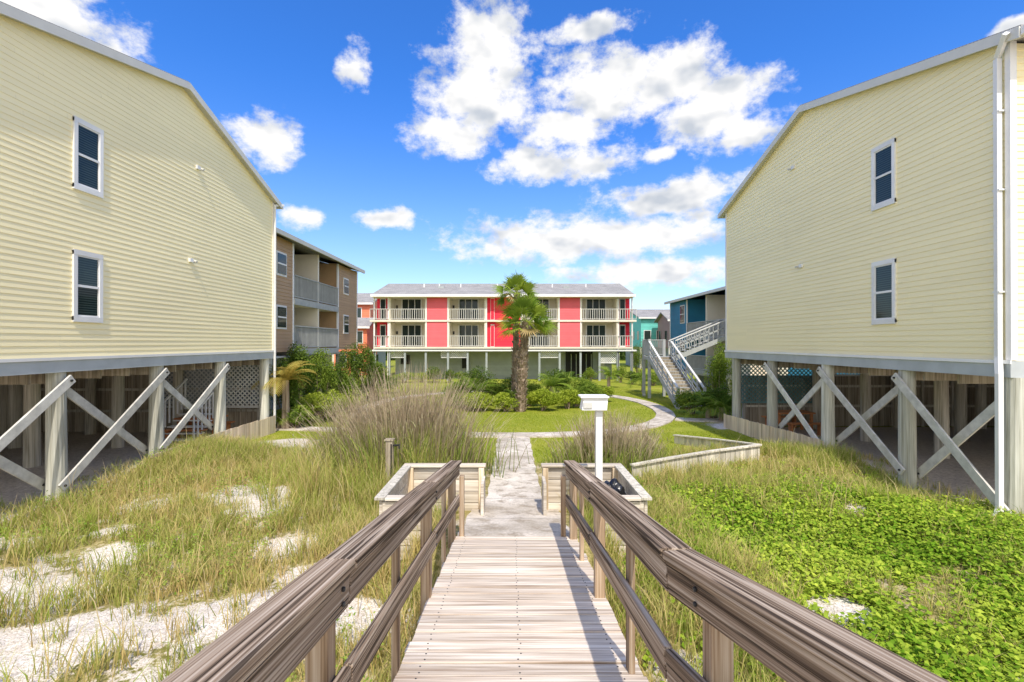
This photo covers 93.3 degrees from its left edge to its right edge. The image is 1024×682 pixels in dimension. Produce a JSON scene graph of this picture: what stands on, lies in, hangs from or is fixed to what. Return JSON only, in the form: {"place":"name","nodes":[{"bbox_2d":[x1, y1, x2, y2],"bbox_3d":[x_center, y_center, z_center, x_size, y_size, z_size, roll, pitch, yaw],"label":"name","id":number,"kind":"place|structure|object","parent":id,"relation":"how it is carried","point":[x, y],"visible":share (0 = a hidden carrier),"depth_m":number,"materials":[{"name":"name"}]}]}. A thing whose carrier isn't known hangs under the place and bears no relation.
{"place":"outdoors","nodes":[
{"label":"outdoors","id":0,"kind":"place"},
{"bbox_2d":[0,353,1023,681],"bbox_3d":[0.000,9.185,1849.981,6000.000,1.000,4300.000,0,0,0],"label":"ground","id":1,"kind":"structure","parent":0,"point":[978,449],"depth_m":6.94,"materials":[{"name":"beige soil"}]},
{"bbox_2d":[0,359,268,502],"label":"piles","id":2,"kind":"object","parent":1,"relation":"on","point":[18,402],"visible":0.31,"depth_m":12.38,"materials":[{"name":"grey wood"}]},
{"bbox_2d":[0,363,229,490],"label":"cross braces","id":3,"kind":"object","parent":2,"relation":"attached to","point":[17,428],"visible":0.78,"depth_m":10.53,"materials":[{"name":"grey wood"}]},
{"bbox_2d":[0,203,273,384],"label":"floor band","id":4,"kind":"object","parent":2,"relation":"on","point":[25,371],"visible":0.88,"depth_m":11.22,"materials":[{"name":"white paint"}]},
{"bbox_2d":[0,15,272,358],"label":"siding walls","id":5,"kind":"structure","parent":4,"relation":"on","point":[156,217],"depth_m":11.20,"materials":[{"name":"yellow plastic"}]},
{"bbox_2d":[72,115,103,322],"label":"windows","id":6,"kind":"structure","parent":5,"relation":"attached to","point":[88,178],"depth_m":10.23,"materials":[{"name":"white paint"}]},
{"bbox_2d":[0,1,283,208],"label":"roof","id":7,"kind":"structure","parent":5,"relation":"on","point":[27,19],"depth_m":11.38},
{"bbox_2d":[273,204,283,415],"bbox_3d":[-8.865,-1.069,18.377,0.090,8.378,0.492,0,0,16],"label":"downspout","id":8,"kind":"object","parent":4,"relation":"attached to","point":[274,346],"visible":0.89,"depth_m":18.15,"materials":[{"name":"white paint"}]},
{"bbox_2d":[41,365,259,431],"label":"understorey walls","id":9,"kind":"structure","parent":1,"relation":"on","point":[136,386],"depth_m":18.14,"materials":[{"name":"grey wood"}]},
{"bbox_2d":[164,378,213,440],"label":"white porch steps","id":10,"kind":"structure","parent":1,"relation":"on","point":[198,426],"depth_m":16.39,"materials":[{"name":"paint"}]},
{"bbox_2d":[164,415,234,437],"bbox_3d":[-10.900,3.030,16.890,1.400,0.750,1.860,0,0,0],"label":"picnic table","id":11,"kind":"object","parent":1,"relation":"on","point":[228,424],"visible":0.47,"depth_m":16.65,"materials":[{"name":"brown wood"}]},
{"bbox_2d":[152,415,275,459],"bbox_3d":[-8.816,3.143,14.940,0.022,0.800,6.292,0,0,-1],"label":"wooden fence","id":12,"kind":"object","parent":1,"relation":"on","point":[267,425],"visible":0.38,"depth_m":16.50,"materials":[{"name":"brown wood"}]},
{"bbox_2d":[164,227,364,416],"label":"brown condominium","id":13,"kind":"structure","parent":1,"relation":"on","point":[316,302],"depth_m":24.32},
{"bbox_2d":[276,250,348,333],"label":"doors and windows","id":14,"kind":"structure","parent":13,"relation":"in","point":[281,258],"depth_m":20.59,"materials":[{"name":"white paint"}]},
{"bbox_2d":[269,358,299,409],"bbox_3d":[-9.116,2.073,19.270,1.224,2.834,0.902,0,0,0],"label":"shrub","id":15,"kind":"object","parent":1,"relation":"on","point":[292,391],"visible":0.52,"depth_m":19.24,"materials":[{"name":"green plant"}]},
{"bbox_2d":[252,361,317,428],"bbox_3d":[-8.703,2.257,18.673,2.406,2.941,2.434,0,0,0],"label":"yellow cabbage palm","id":16,"kind":"object","parent":1,"relation":"on","point":[286,374],"visible":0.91,"depth_m":18.67,"materials":[{"name":"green plant"}]},
{"bbox_2d":[269,409,303,427],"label":"sago palm","id":17,"kind":"object","parent":1,"relation":"on","point":[280,425],"visible":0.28,"depth_m":18.76,"materials":[{"name":"green plant"}]},
{"bbox_2d":[276,404,309,427],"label":"shrub","id":18,"kind":"object","parent":1,"relation":"on","point":[296,410],"visible":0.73,"depth_m":18.89,"materials":[{"name":"green plant"}]},
{"bbox_2d":[271,400,325,426],"bbox_3d":[-8.649,3.067,19.575,2.247,1.341,2.090,0,0,43],"label":"sago palm","id":19,"kind":"object","parent":1,"relation":"on","point":[306,411],"visible":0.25,"depth_m":19.17,"materials":[{"name":"green plant"}]},
{"bbox_2d":[284,341,313,403],"bbox_3d":[-9.242,1.749,21.019,1.172,3.531,1.598,0,0,26],"label":"shrub","id":20,"kind":"object","parent":1,"relation":"on","point":[296,357],"visible":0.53,"depth_m":20.88,"materials":[{"name":"green plant"}]},
{"bbox_2d":[276,426,347,431],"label":"side footpath","id":21,"kind":"structure","parent":1,"relation":"on","point":[299,428],"depth_m":18.47,"materials":[{"name":"concrete"}]},
{"bbox_2d":[297,391,338,421],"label":"shrub","id":22,"kind":"object","parent":1,"relation":"on","point":[315,397],"visible":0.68,"depth_m":20.32,"materials":[{"name":"green plant"}]},
{"bbox_2d":[300,347,337,415],"bbox_3d":[-9.069,1.904,22.621,1.904,3.264,1.592,0,0,0],"label":"shrub","id":23,"kind":"object","parent":1,"relation":"on","point":[320,369],"visible":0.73,"depth_m":22.54,"materials":[{"name":"green plant"}]},
{"bbox_2d":[318,389,346,416],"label":"shrub","id":24,"kind":"object","parent":1,"relation":"on","point":[338,396],"visible":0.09,"depth_m":21.57,"materials":[{"name":"green plant"}]},
{"bbox_2d":[320,361,348,394],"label":"shrub","id":25,"kind":"object","parent":1,"relation":"on","point":[338,370],"visible":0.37,"depth_m":23.77,"materials":[{"name":"green plant"}]},
{"bbox_2d":[333,370,360,408],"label":"shrub","id":26,"kind":"object","parent":1,"relation":"on","point":[347,381],"visible":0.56,"depth_m":23.82,"materials":[{"name":"green plant"}]},
{"bbox_2d":[287,384,419,462],"bbox_3d":[-3.688,2.102,12.238,4.104,2.320,3.293,0,0,-30],"label":"dry reed bush","id":27,"kind":"object","parent":1,"relation":"on","point":[331,428],"visible":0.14,"depth_m":11.96,"materials":[{"name":"beige plant"}]},
{"bbox_2d":[324,293,385,366],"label":"coral beach house","id":28,"kind":"structure","parent":1,"relation":"on","point":[365,305],"depth_m":58.93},
{"bbox_2d":[343,390,366,408],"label":"shrub","id":29,"kind":"object","parent":1,"relation":"on","point":[352,398],"visible":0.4,"depth_m":23.25,"materials":[{"name":"green plant"}]},
{"bbox_2d":[334,318,377,373],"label":"coral beach house","id":30,"kind":"structure","parent":1,"relation":"on","point":[365,330],"depth_m":53.21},
{"bbox_2d":[338,339,376,391],"bbox_3d":[-8.820,1.745,27.350,2.242,3.694,2.336,0,0,-24],"label":"shrub","id":31,"kind":"object","parent":1,"relation":"on","point":[365,360],"visible":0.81,"depth_m":27.03,"materials":[{"name":"green plant"}]},
{"bbox_2d":[360,379,388,399],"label":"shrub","id":32,"kind":"object","parent":1,"relation":"on","point":[372,387],"visible":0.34,"depth_m":28.87,"materials":[{"name":"green plant"}]},
{"bbox_2d":[366,361,389,398],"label":"shrub","id":33,"kind":"object","parent":1,"relation":"on","point":[380,368],"visible":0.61,"depth_m":28.74,"materials":[{"name":"green plant"}]},
{"bbox_2d":[382,375,399,393],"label":"shrub","id":34,"kind":"object","parent":1,"relation":"on","point":[396,381],"visible":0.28,"depth_m":32.93,"materials":[{"name":"green plant"}]},
{"bbox_2d":[384,438,399,479],"bbox_3d":[-2.433,2.618,9.885,0.314,1.230,0.194,0,0,0],"label":"water spigot post","id":35,"kind":"object","parent":1,"relation":"on","point":[389,447],"visible":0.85,"depth_m":9.82,"materials":[{"name":"brown wood"}]},
{"bbox_2d":[391,372,414,382],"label":"shrub","id":36,"kind":"object","parent":1,"relation":"on","point":[406,375],"visible":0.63,"depth_m":42.56,"materials":[{"name":"green plant"}]},
{"bbox_2d":[278,360,544,492],"bbox_3d":[-2.399,1.766,11.502,5.706,2.962,5.209,0,0,-32],"label":"dry reed bush","id":37,"kind":"object","parent":1,"relation":"on","point":[415,421],"visible":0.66,"depth_m":10.88,"materials":[{"name":"beige plant"}]},
{"bbox_2d":[374,463,485,559],"bbox_3d":[-1.150,2.614,7.411,1.400,1.021,1.880,0,0,0],"label":"wooden planter box","id":38,"kind":"object","parent":1,"relation":"on","point":[406,478],"visible":0.43,"depth_m":8.18,"materials":[{"name":"brown wood"}]},
{"bbox_2d":[426,366,440,381],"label":"shrub","id":39,"kind":"object","parent":1,"relation":"on","point":[432,373],"visible":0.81,"depth_m":42.79,"materials":[{"name":"green plant"}]},
{"bbox_2d":[442,369,456,382],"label":"shrub","id":40,"kind":"object","parent":1,"relation":"on","point":[448,373],"visible":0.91,"depth_m":42.35,"materials":[{"name":"green plant"}]},
{"bbox_2d":[439,381,469,406],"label":"shrub","id":41,"kind":"object","parent":1,"relation":"on","point":[458,389],"visible":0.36,"depth_m":25.78,"materials":[{"name":"green plant"}]},
{"bbox_2d":[458,365,497,393],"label":"shrub","id":42,"kind":"object","parent":1,"relation":"on","point":[479,375],"visible":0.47,"depth_m":27.85,"materials":[{"name":"green plant"}]},
{"bbox_2d":[453,377,503,404],"bbox_3d":[-1.959,2.859,25.969,2.802,1.907,2.463,0,0,-27],"label":"sago palm","id":43,"kind":"object","parent":1,"relation":"on","point":[473,387],"visible":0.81,"depth_m":25.71,"materials":[{"name":"green plant"}]},
{"bbox_2d":[461,391,497,410],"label":"shrub","id":44,"kind":"object","parent":1,"relation":"on","point":[488,397],"visible":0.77,"depth_m":23.84,"materials":[{"name":"green plant"}]},
{"bbox_2d":[481,380,511,397],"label":"shrub","id":45,"kind":"object","parent":1,"relation":"on","point":[496,389],"visible":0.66,"depth_m":26.20,"materials":[{"name":"green plant"}]},
{"bbox_2d":[370,284,636,380],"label":"red condominium","id":46,"kind":"structure","parent":1,"relation":"on","point":[454,327],"depth_m":46.12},
{"bbox_2d":[380,298,624,378],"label":"doors and windows","id":47,"kind":"structure","parent":46,"relation":"in","point":[467,331],"depth_m":46.70,"materials":[{"name":"white paint"}]},
{"bbox_2d":[492,392,519,411],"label":"shrub","id":48,"kind":"object","parent":1,"relation":"on","point":[502,398],"visible":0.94,"depth_m":23.63,"materials":[{"name":"green plant"}]},
{"bbox_2d":[386,349,625,360],"bbox_3d":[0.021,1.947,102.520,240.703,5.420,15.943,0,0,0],"label":"pergola","id":49,"kind":"object","parent":1,"relation":"on","point":[622,355],"visible":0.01,"depth_m":96.92,"materials":[{"name":"white"}]},
{"bbox_2d":[0,419,1023,681],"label":"dune grass","id":50,"kind":"structure","parent":1,"relation":"on","point":[274,459],"depth_m":7.51,"materials":[{"name":"green plant"}]},
{"bbox_2d":[350,390,675,437],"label":"loop footpath","id":51,"kind":"structure","parent":1,"relation":"on","point":[664,416],"depth_m":20.14,"materials":[{"name":"concrete"}]},
{"bbox_2d":[501,377,531,391],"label":"shrub","id":52,"kind":"object","parent":1,"relation":"on","point":[505,380],"visible":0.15,"depth_m":28.79,"materials":[{"name":"green plant"}]},
{"bbox_2d":[491,269,542,402],"bbox_3d":[0.160,-0.086,25.797,2.760,7.394,2.795,0,0,-29],"label":"fan palm tree","id":53,"kind":"object","parent":1,"relation":"on","point":[517,282],"visible":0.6,"depth_m":25.63,"materials":[{"name":"green plant"}]},
{"bbox_2d":[497,292,559,411],"bbox_3d":[0.749,0.555,24.085,3.329,6.113,3.063,0,0,0],"label":"fan palm tree","id":54,"kind":"object","parent":1,"relation":"on","point":[517,309],"visible":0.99,"depth_m":23.75,"materials":[{"name":"green plant"}]},
{"bbox_2d":[526,381,543,406],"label":"shrub","id":55,"kind":"object","parent":1,"relation":"on","point":[533,387],"visible":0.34,"depth_m":25.83,"materials":[{"name":"green plant"}]},
{"bbox_2d":[526,388,560,410],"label":"shrub","id":56,"kind":"object","parent":1,"relation":"on","point":[546,397],"visible":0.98,"depth_m":23.93,"materials":[{"name":"green plant"}]},
{"bbox_2d":[535,373,569,392],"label":"sago palm","id":57,"kind":"object","parent":1,"relation":"on","point":[549,381],"visible":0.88,"depth_m":27.90,"materials":[{"name":"green plant"}]},
{"bbox_2d":[538,368,569,392],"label":"shrub","id":58,"kind":"object","parent":1,"relation":"on","point":[563,376],"visible":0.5,"depth_m":28.96,"materials":[{"name":"green plant"}]},
{"bbox_2d":[161,460,948,681],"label":"wooden boardwalk","id":59,"kind":"structure","parent":1,"relation":"on","point":[515,608],"depth_m":2.97,"materials":[{"name":"brown wood"}]},
{"bbox_2d":[558,388,580,408],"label":"shrub","id":60,"kind":"object","parent":1,"relation":"on","point":[568,396],"visible":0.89,"depth_m":24.95,"materials":[{"name":"green plant"}]},
{"bbox_2d":[558,371,585,387],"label":"sago palm","id":61,"kind":"object","parent":1,"relation":"on","point":[569,377],"visible":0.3,"depth_m":29.86,"materials":[{"name":"green plant"}]},
{"bbox_2d":[559,382,593,406],"bbox_3d":[3.499,2.984,25.977,2.270,1.660,2.301,0,0,0],"label":"sago palm","id":62,"kind":"object","parent":1,"relation":"on","point":[571,387],"visible":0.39,"depth_m":25.94,"materials":[{"name":"green plant"}]},
{"bbox_2d":[567,376,591,387],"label":"shrub","id":63,"kind":"object","parent":1,"relation":"on","point":[579,382],"visible":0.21,"depth_m":28.36,"materials":[{"name":"green plant"}]},
{"bbox_2d":[575,379,603,399],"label":"shrub","id":64,"kind":"object","parent":1,"relation":"on","point":[590,387],"visible":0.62,"depth_m":26.06,"materials":[{"name":"green plant"}]},
{"bbox_2d":[583,367,597,380],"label":"shrub","id":65,"kind":"object","parent":1,"relation":"on","point":[589,373],"visible":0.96,"depth_m":42.94,"materials":[{"name":"green plant"}]},
{"bbox_2d":[578,394,608,480],"bbox_3d":[1.220,1.919,7.244,0.420,2.210,0.300,0,0,0],"label":"white post light","id":66,"kind":"object","parent":1,"relation":"on","point":[598,403],"visible":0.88,"depth_m":7.19,"materials":[{"name":"paint"}]},
{"bbox_2d":[541,463,651,559],"bbox_3d":[1.190,2.614,7.411,1.380,1.021,1.880,0,0,0],"label":"wooden planter box","id":67,"kind":"object","parent":1,"relation":"on","point":[638,496],"visible":0.34,"depth_m":8.18,"materials":[{"name":"brown wood"}]},
{"bbox_2d":[605,478,626,494],"bbox_3d":[1.514,2.377,7.338,0.453,0.578,0.477,0,0,0],"label":"black trash bag","id":68,"kind":"object","parent":67,"relation":"in","point":[615,485],"visible":0.23,"depth_m":7.26,"materials":[{"name":"plastic"}]},
{"bbox_2d":[520,406,677,473],"bbox_3d":[2.212,2.356,11.912,4.093,1.804,3.299,0,0,0],"label":"dry reed bush","id":69,"kind":"object","parent":1,"relation":"on","point":[616,448],"visible":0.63,"depth_m":11.67,"materials":[{"name":"beige plant"}]},
{"bbox_2d":[595,385,614,396],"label":"shrub","id":70,"kind":"object","parent":1,"relation":"on","point":[608,391],"visible":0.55,"depth_m":27.75,"materials":[{"name":"green plant"}]},
{"bbox_2d":[597,366,623,386],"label":"sago palm","id":71,"kind":"object","parent":1,"relation":"on","point":[607,373],"visible":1,"depth_m":37.88,"materials":[{"name":"green plant"}]},
{"bbox_2d":[613,365,626,382],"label":"shrub","id":72,"kind":"object","parent":1,"relation":"on","point":[622,370],"visible":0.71,"depth_m":42.85,"materials":[{"name":"green plant"}]},
{"bbox_2d":[624,371,638,383],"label":"shrub","id":73,"kind":"object","parent":1,"relation":"on","point":[632,376],"visible":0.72,"depth_m":40.96,"materials":[{"name":"green plant"}]},
{"bbox_2d":[629,341,647,374],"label":"shrub","id":74,"kind":"object","parent":1,"relation":"on","point":[637,355],"visible":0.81,"depth_m":47.72,"materials":[{"name":"green plant"}]},
{"bbox_2d":[628,369,661,391],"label":"sago palm","id":75,"kind":"object","parent":1,"relation":"on","point":[636,374],"visible":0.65,"depth_m":33.71,"materials":[{"name":"green plant"}]},
{"bbox_2d":[626,309,669,368],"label":"teal beach house","id":76,"kind":"structure","parent":1,"relation":"on","point":[645,326],"depth_m":66.89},
{"bbox_2d":[639,372,659,385],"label":"shrub","id":77,"kind":"object","parent":1,"relation":"on","point":[654,378],"visible":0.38,"depth_m":39.78,"materials":[{"name":"green plant"}]},
{"bbox_2d":[620,415,680,459],"bbox_3d":[3.266,2.629,12.888,2.546,1.272,1.742,0,0,0],"label":"dry reed bush","id":78,"kind":"object","parent":1,"relation":"on","point":[658,447],"visible":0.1,"depth_m":12.77,"materials":[{"name":"beige plant"}]},
{"bbox_2d":[654,312,669,355],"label":"mauve beach house","id":79,"kind":"structure","parent":1,"relation":"on","point":[662,319],"depth_m":62.50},
{"bbox_2d":[642,320,724,408],"bbox_3d":[10.957,1.204,28.081,4.993,5.178,6.690,0,0,0],"label":"outdoor staircase","id":80,"kind":"structure","parent":1,"relation":"on","point":[670,374],"depth_m":29.73,"materials":[{"name":"grey paint"}]},
{"bbox_2d":[673,388,703,413],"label":"shrub","id":81,"kind":"object","parent":1,"relation":"on","point":[681,400],"visible":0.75,"depth_m":22.86,"materials":[{"name":"green plant"}]},
{"bbox_2d":[630,444,761,477],"bbox_3d":[4.491,3.031,11.724,3.963,0.784,0.311,0,0,-22],"label":"garden edging fence","id":82,"kind":"object","parent":1,"relation":"on","point":[745,451],"visible":0.47,"depth_m":11.86,"materials":[{"name":"grey wood"}]},
{"bbox_2d":[680,390,731,419],"bbox_3d":[8.795,2.945,21.554,2.263,1.631,2.162,0,0,33],"label":"sago palm","id":83,"kind":"object","parent":1,"relation":"on","point":[708,414],"visible":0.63,"depth_m":21.32,"materials":[{"name":"green plant"}]},
{"bbox_2d":[675,417,741,422],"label":"side footpath","id":84,"kind":"structure","parent":1,"relation":"on","point":[715,420],"depth_m":21.02,"materials":[{"name":"concrete"}]},
{"bbox_2d":[696,385,729,417],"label":"shrub","id":85,"kind":"object","parent":1,"relation":"on","point":[712,392],"visible":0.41,"depth_m":21.48,"materials":[{"name":"green plant"}]},
{"bbox_2d":[673,434,761,447],"bbox_3d":[5.925,3.051,14.165,0.288,0.766,3.494,0,0,-18],"label":"garden edging fence","id":86,"kind":"object","parent":1,"relation":"on","point":[690,440],"visible":0.41,"depth_m":14.66,"materials":[{"name":"grey wood"}]},
{"bbox_2d":[704,340,731,391],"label":"shrub","id":87,"kind":"object","parent":1,"relation":"on","point":[717,376],"visible":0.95,"depth_m":24.92,"materials":[{"name":"green plant"}]},
{"bbox_2d":[696,393,741,420],"bbox_3d":[9.027,2.981,20.889,2.054,1.542,1.868,0,0,-24],"label":"sago palm","id":88,"kind":"object","parent":1,"relation":"on","point":[721,408],"visible":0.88,"depth_m":20.68,"materials":[{"name":"green plant"}]},
{"bbox_2d":[718,393,741,414],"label":"shrub","id":89,"kind":"object","parent":1,"relation":"on","point":[730,411],"visible":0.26,"depth_m":20.96,"materials":[{"name":"green plant"}]},
{"bbox_2d":[664,286,858,395],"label":"blue condominium","id":90,"kind":"structure","parent":1,"relation":"on","point":[692,312],"depth_m":36.20,"materials":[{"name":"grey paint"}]},
{"bbox_2d":[680,305,684,349],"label":"doors and windows","id":91,"kind":"structure","parent":90,"relation":"in","point":[682,308],"depth_m":38.38,"materials":[{"name":"white paint"}]},
{"bbox_2d":[724,414,823,449],"bbox_3d":[8.471,3.212,16.239,0.028,0.966,6.092,0,0,0],"label":"wooden fence","id":92,"kind":"object","parent":1,"relation":"on","point":[757,430],"visible":0.59,"depth_m":16.33,"materials":[{"name":"brown wood"}]},
{"bbox_2d":[761,410,820,435],"bbox_3d":[10.600,3.048,18.290,1.400,0.750,1.860,0,0,0],"label":"picnic table","id":93,"kind":"object","parent":1,"relation":"on","point":[794,423],"visible":0.51,"depth_m":18.05,"materials":[{"name":"brown wood"}]},
{"bbox_2d":[589,455,1023,681],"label":"leafy ground cover","id":94,"kind":"object","parent":1,"relation":"on","point":[1007,624],"visible":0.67,"depth_m":6.58,"materials":[{"name":"green plant"}]},
{"bbox_2d":[741,364,994,425],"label":"understorey walls","id":95,"kind":"structure","parent":1,"relation":"on","point":[797,388],"depth_m":19.54,"materials":[{"name":"paint"}]},
{"bbox_2d":[732,358,1023,514],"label":"piles","id":96,"kind":"object","parent":1,"relation":"on","point":[905,412],"visible":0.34,"depth_m":13.33,"materials":[{"name":"grey wood"}]},
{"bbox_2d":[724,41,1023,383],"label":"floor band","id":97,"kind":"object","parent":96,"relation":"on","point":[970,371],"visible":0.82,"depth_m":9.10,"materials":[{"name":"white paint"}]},
{"bbox_2d":[727,43,1023,360],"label":"siding walls","id":98,"kind":"structure","parent":97,"relation":"on","point":[824,224],"depth_m":11.32,"materials":[{"name":"yellow plastic"}]},
{"bbox_2d":[717,24,1023,218],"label":"roof","id":99,"kind":"structure","parent":98,"relation":"on","point":[990,42],"depth_m":11.24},
{"bbox_2d":[871,137,896,324],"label":"windows","id":100,"kind":"structure","parent":98,"relation":"attached to","point":[883,272],"depth_m":11.27,"materials":[{"name":"white paint"}]},
{"bbox_2d":[992,31,1009,515],"bbox_3d":[8.521,-1.094,8.453,0.238,8.426,0.472,0,0,37],"label":"downspout","id":101,"kind":"object","parent":98,"relation":"attached to","point":[998,189],"visible":0.92,"depth_m":8.52,"materials":[{"name":"white paint"}]},
{"bbox_2d":[763,362,1010,512],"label":"cross braces","id":102,"kind":"object","parent":96,"relation":"attached to","point":[969,430],"visible":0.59,"depth_m":10.68,"materials":[{"name":"grey wood"}]},
{"bbox_2d":[0,0,1023,308],"label":"sky","id":103,"kind":"structure","parent":0,"point":[403,141],"materials":[{"name":"blue"}]},
{"bbox_2d":[457,437,568,535],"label":"concrete path","id":104,"kind":"structure","parent":0,"point":[513,503],"depth_m":8.55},
{"bbox_2d":[247,389,828,462],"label":"lawn grass","id":105,"kind":"structure","parent":0,"point":[556,424],"depth_m":20.59,"materials":[{"name":"green plant"}]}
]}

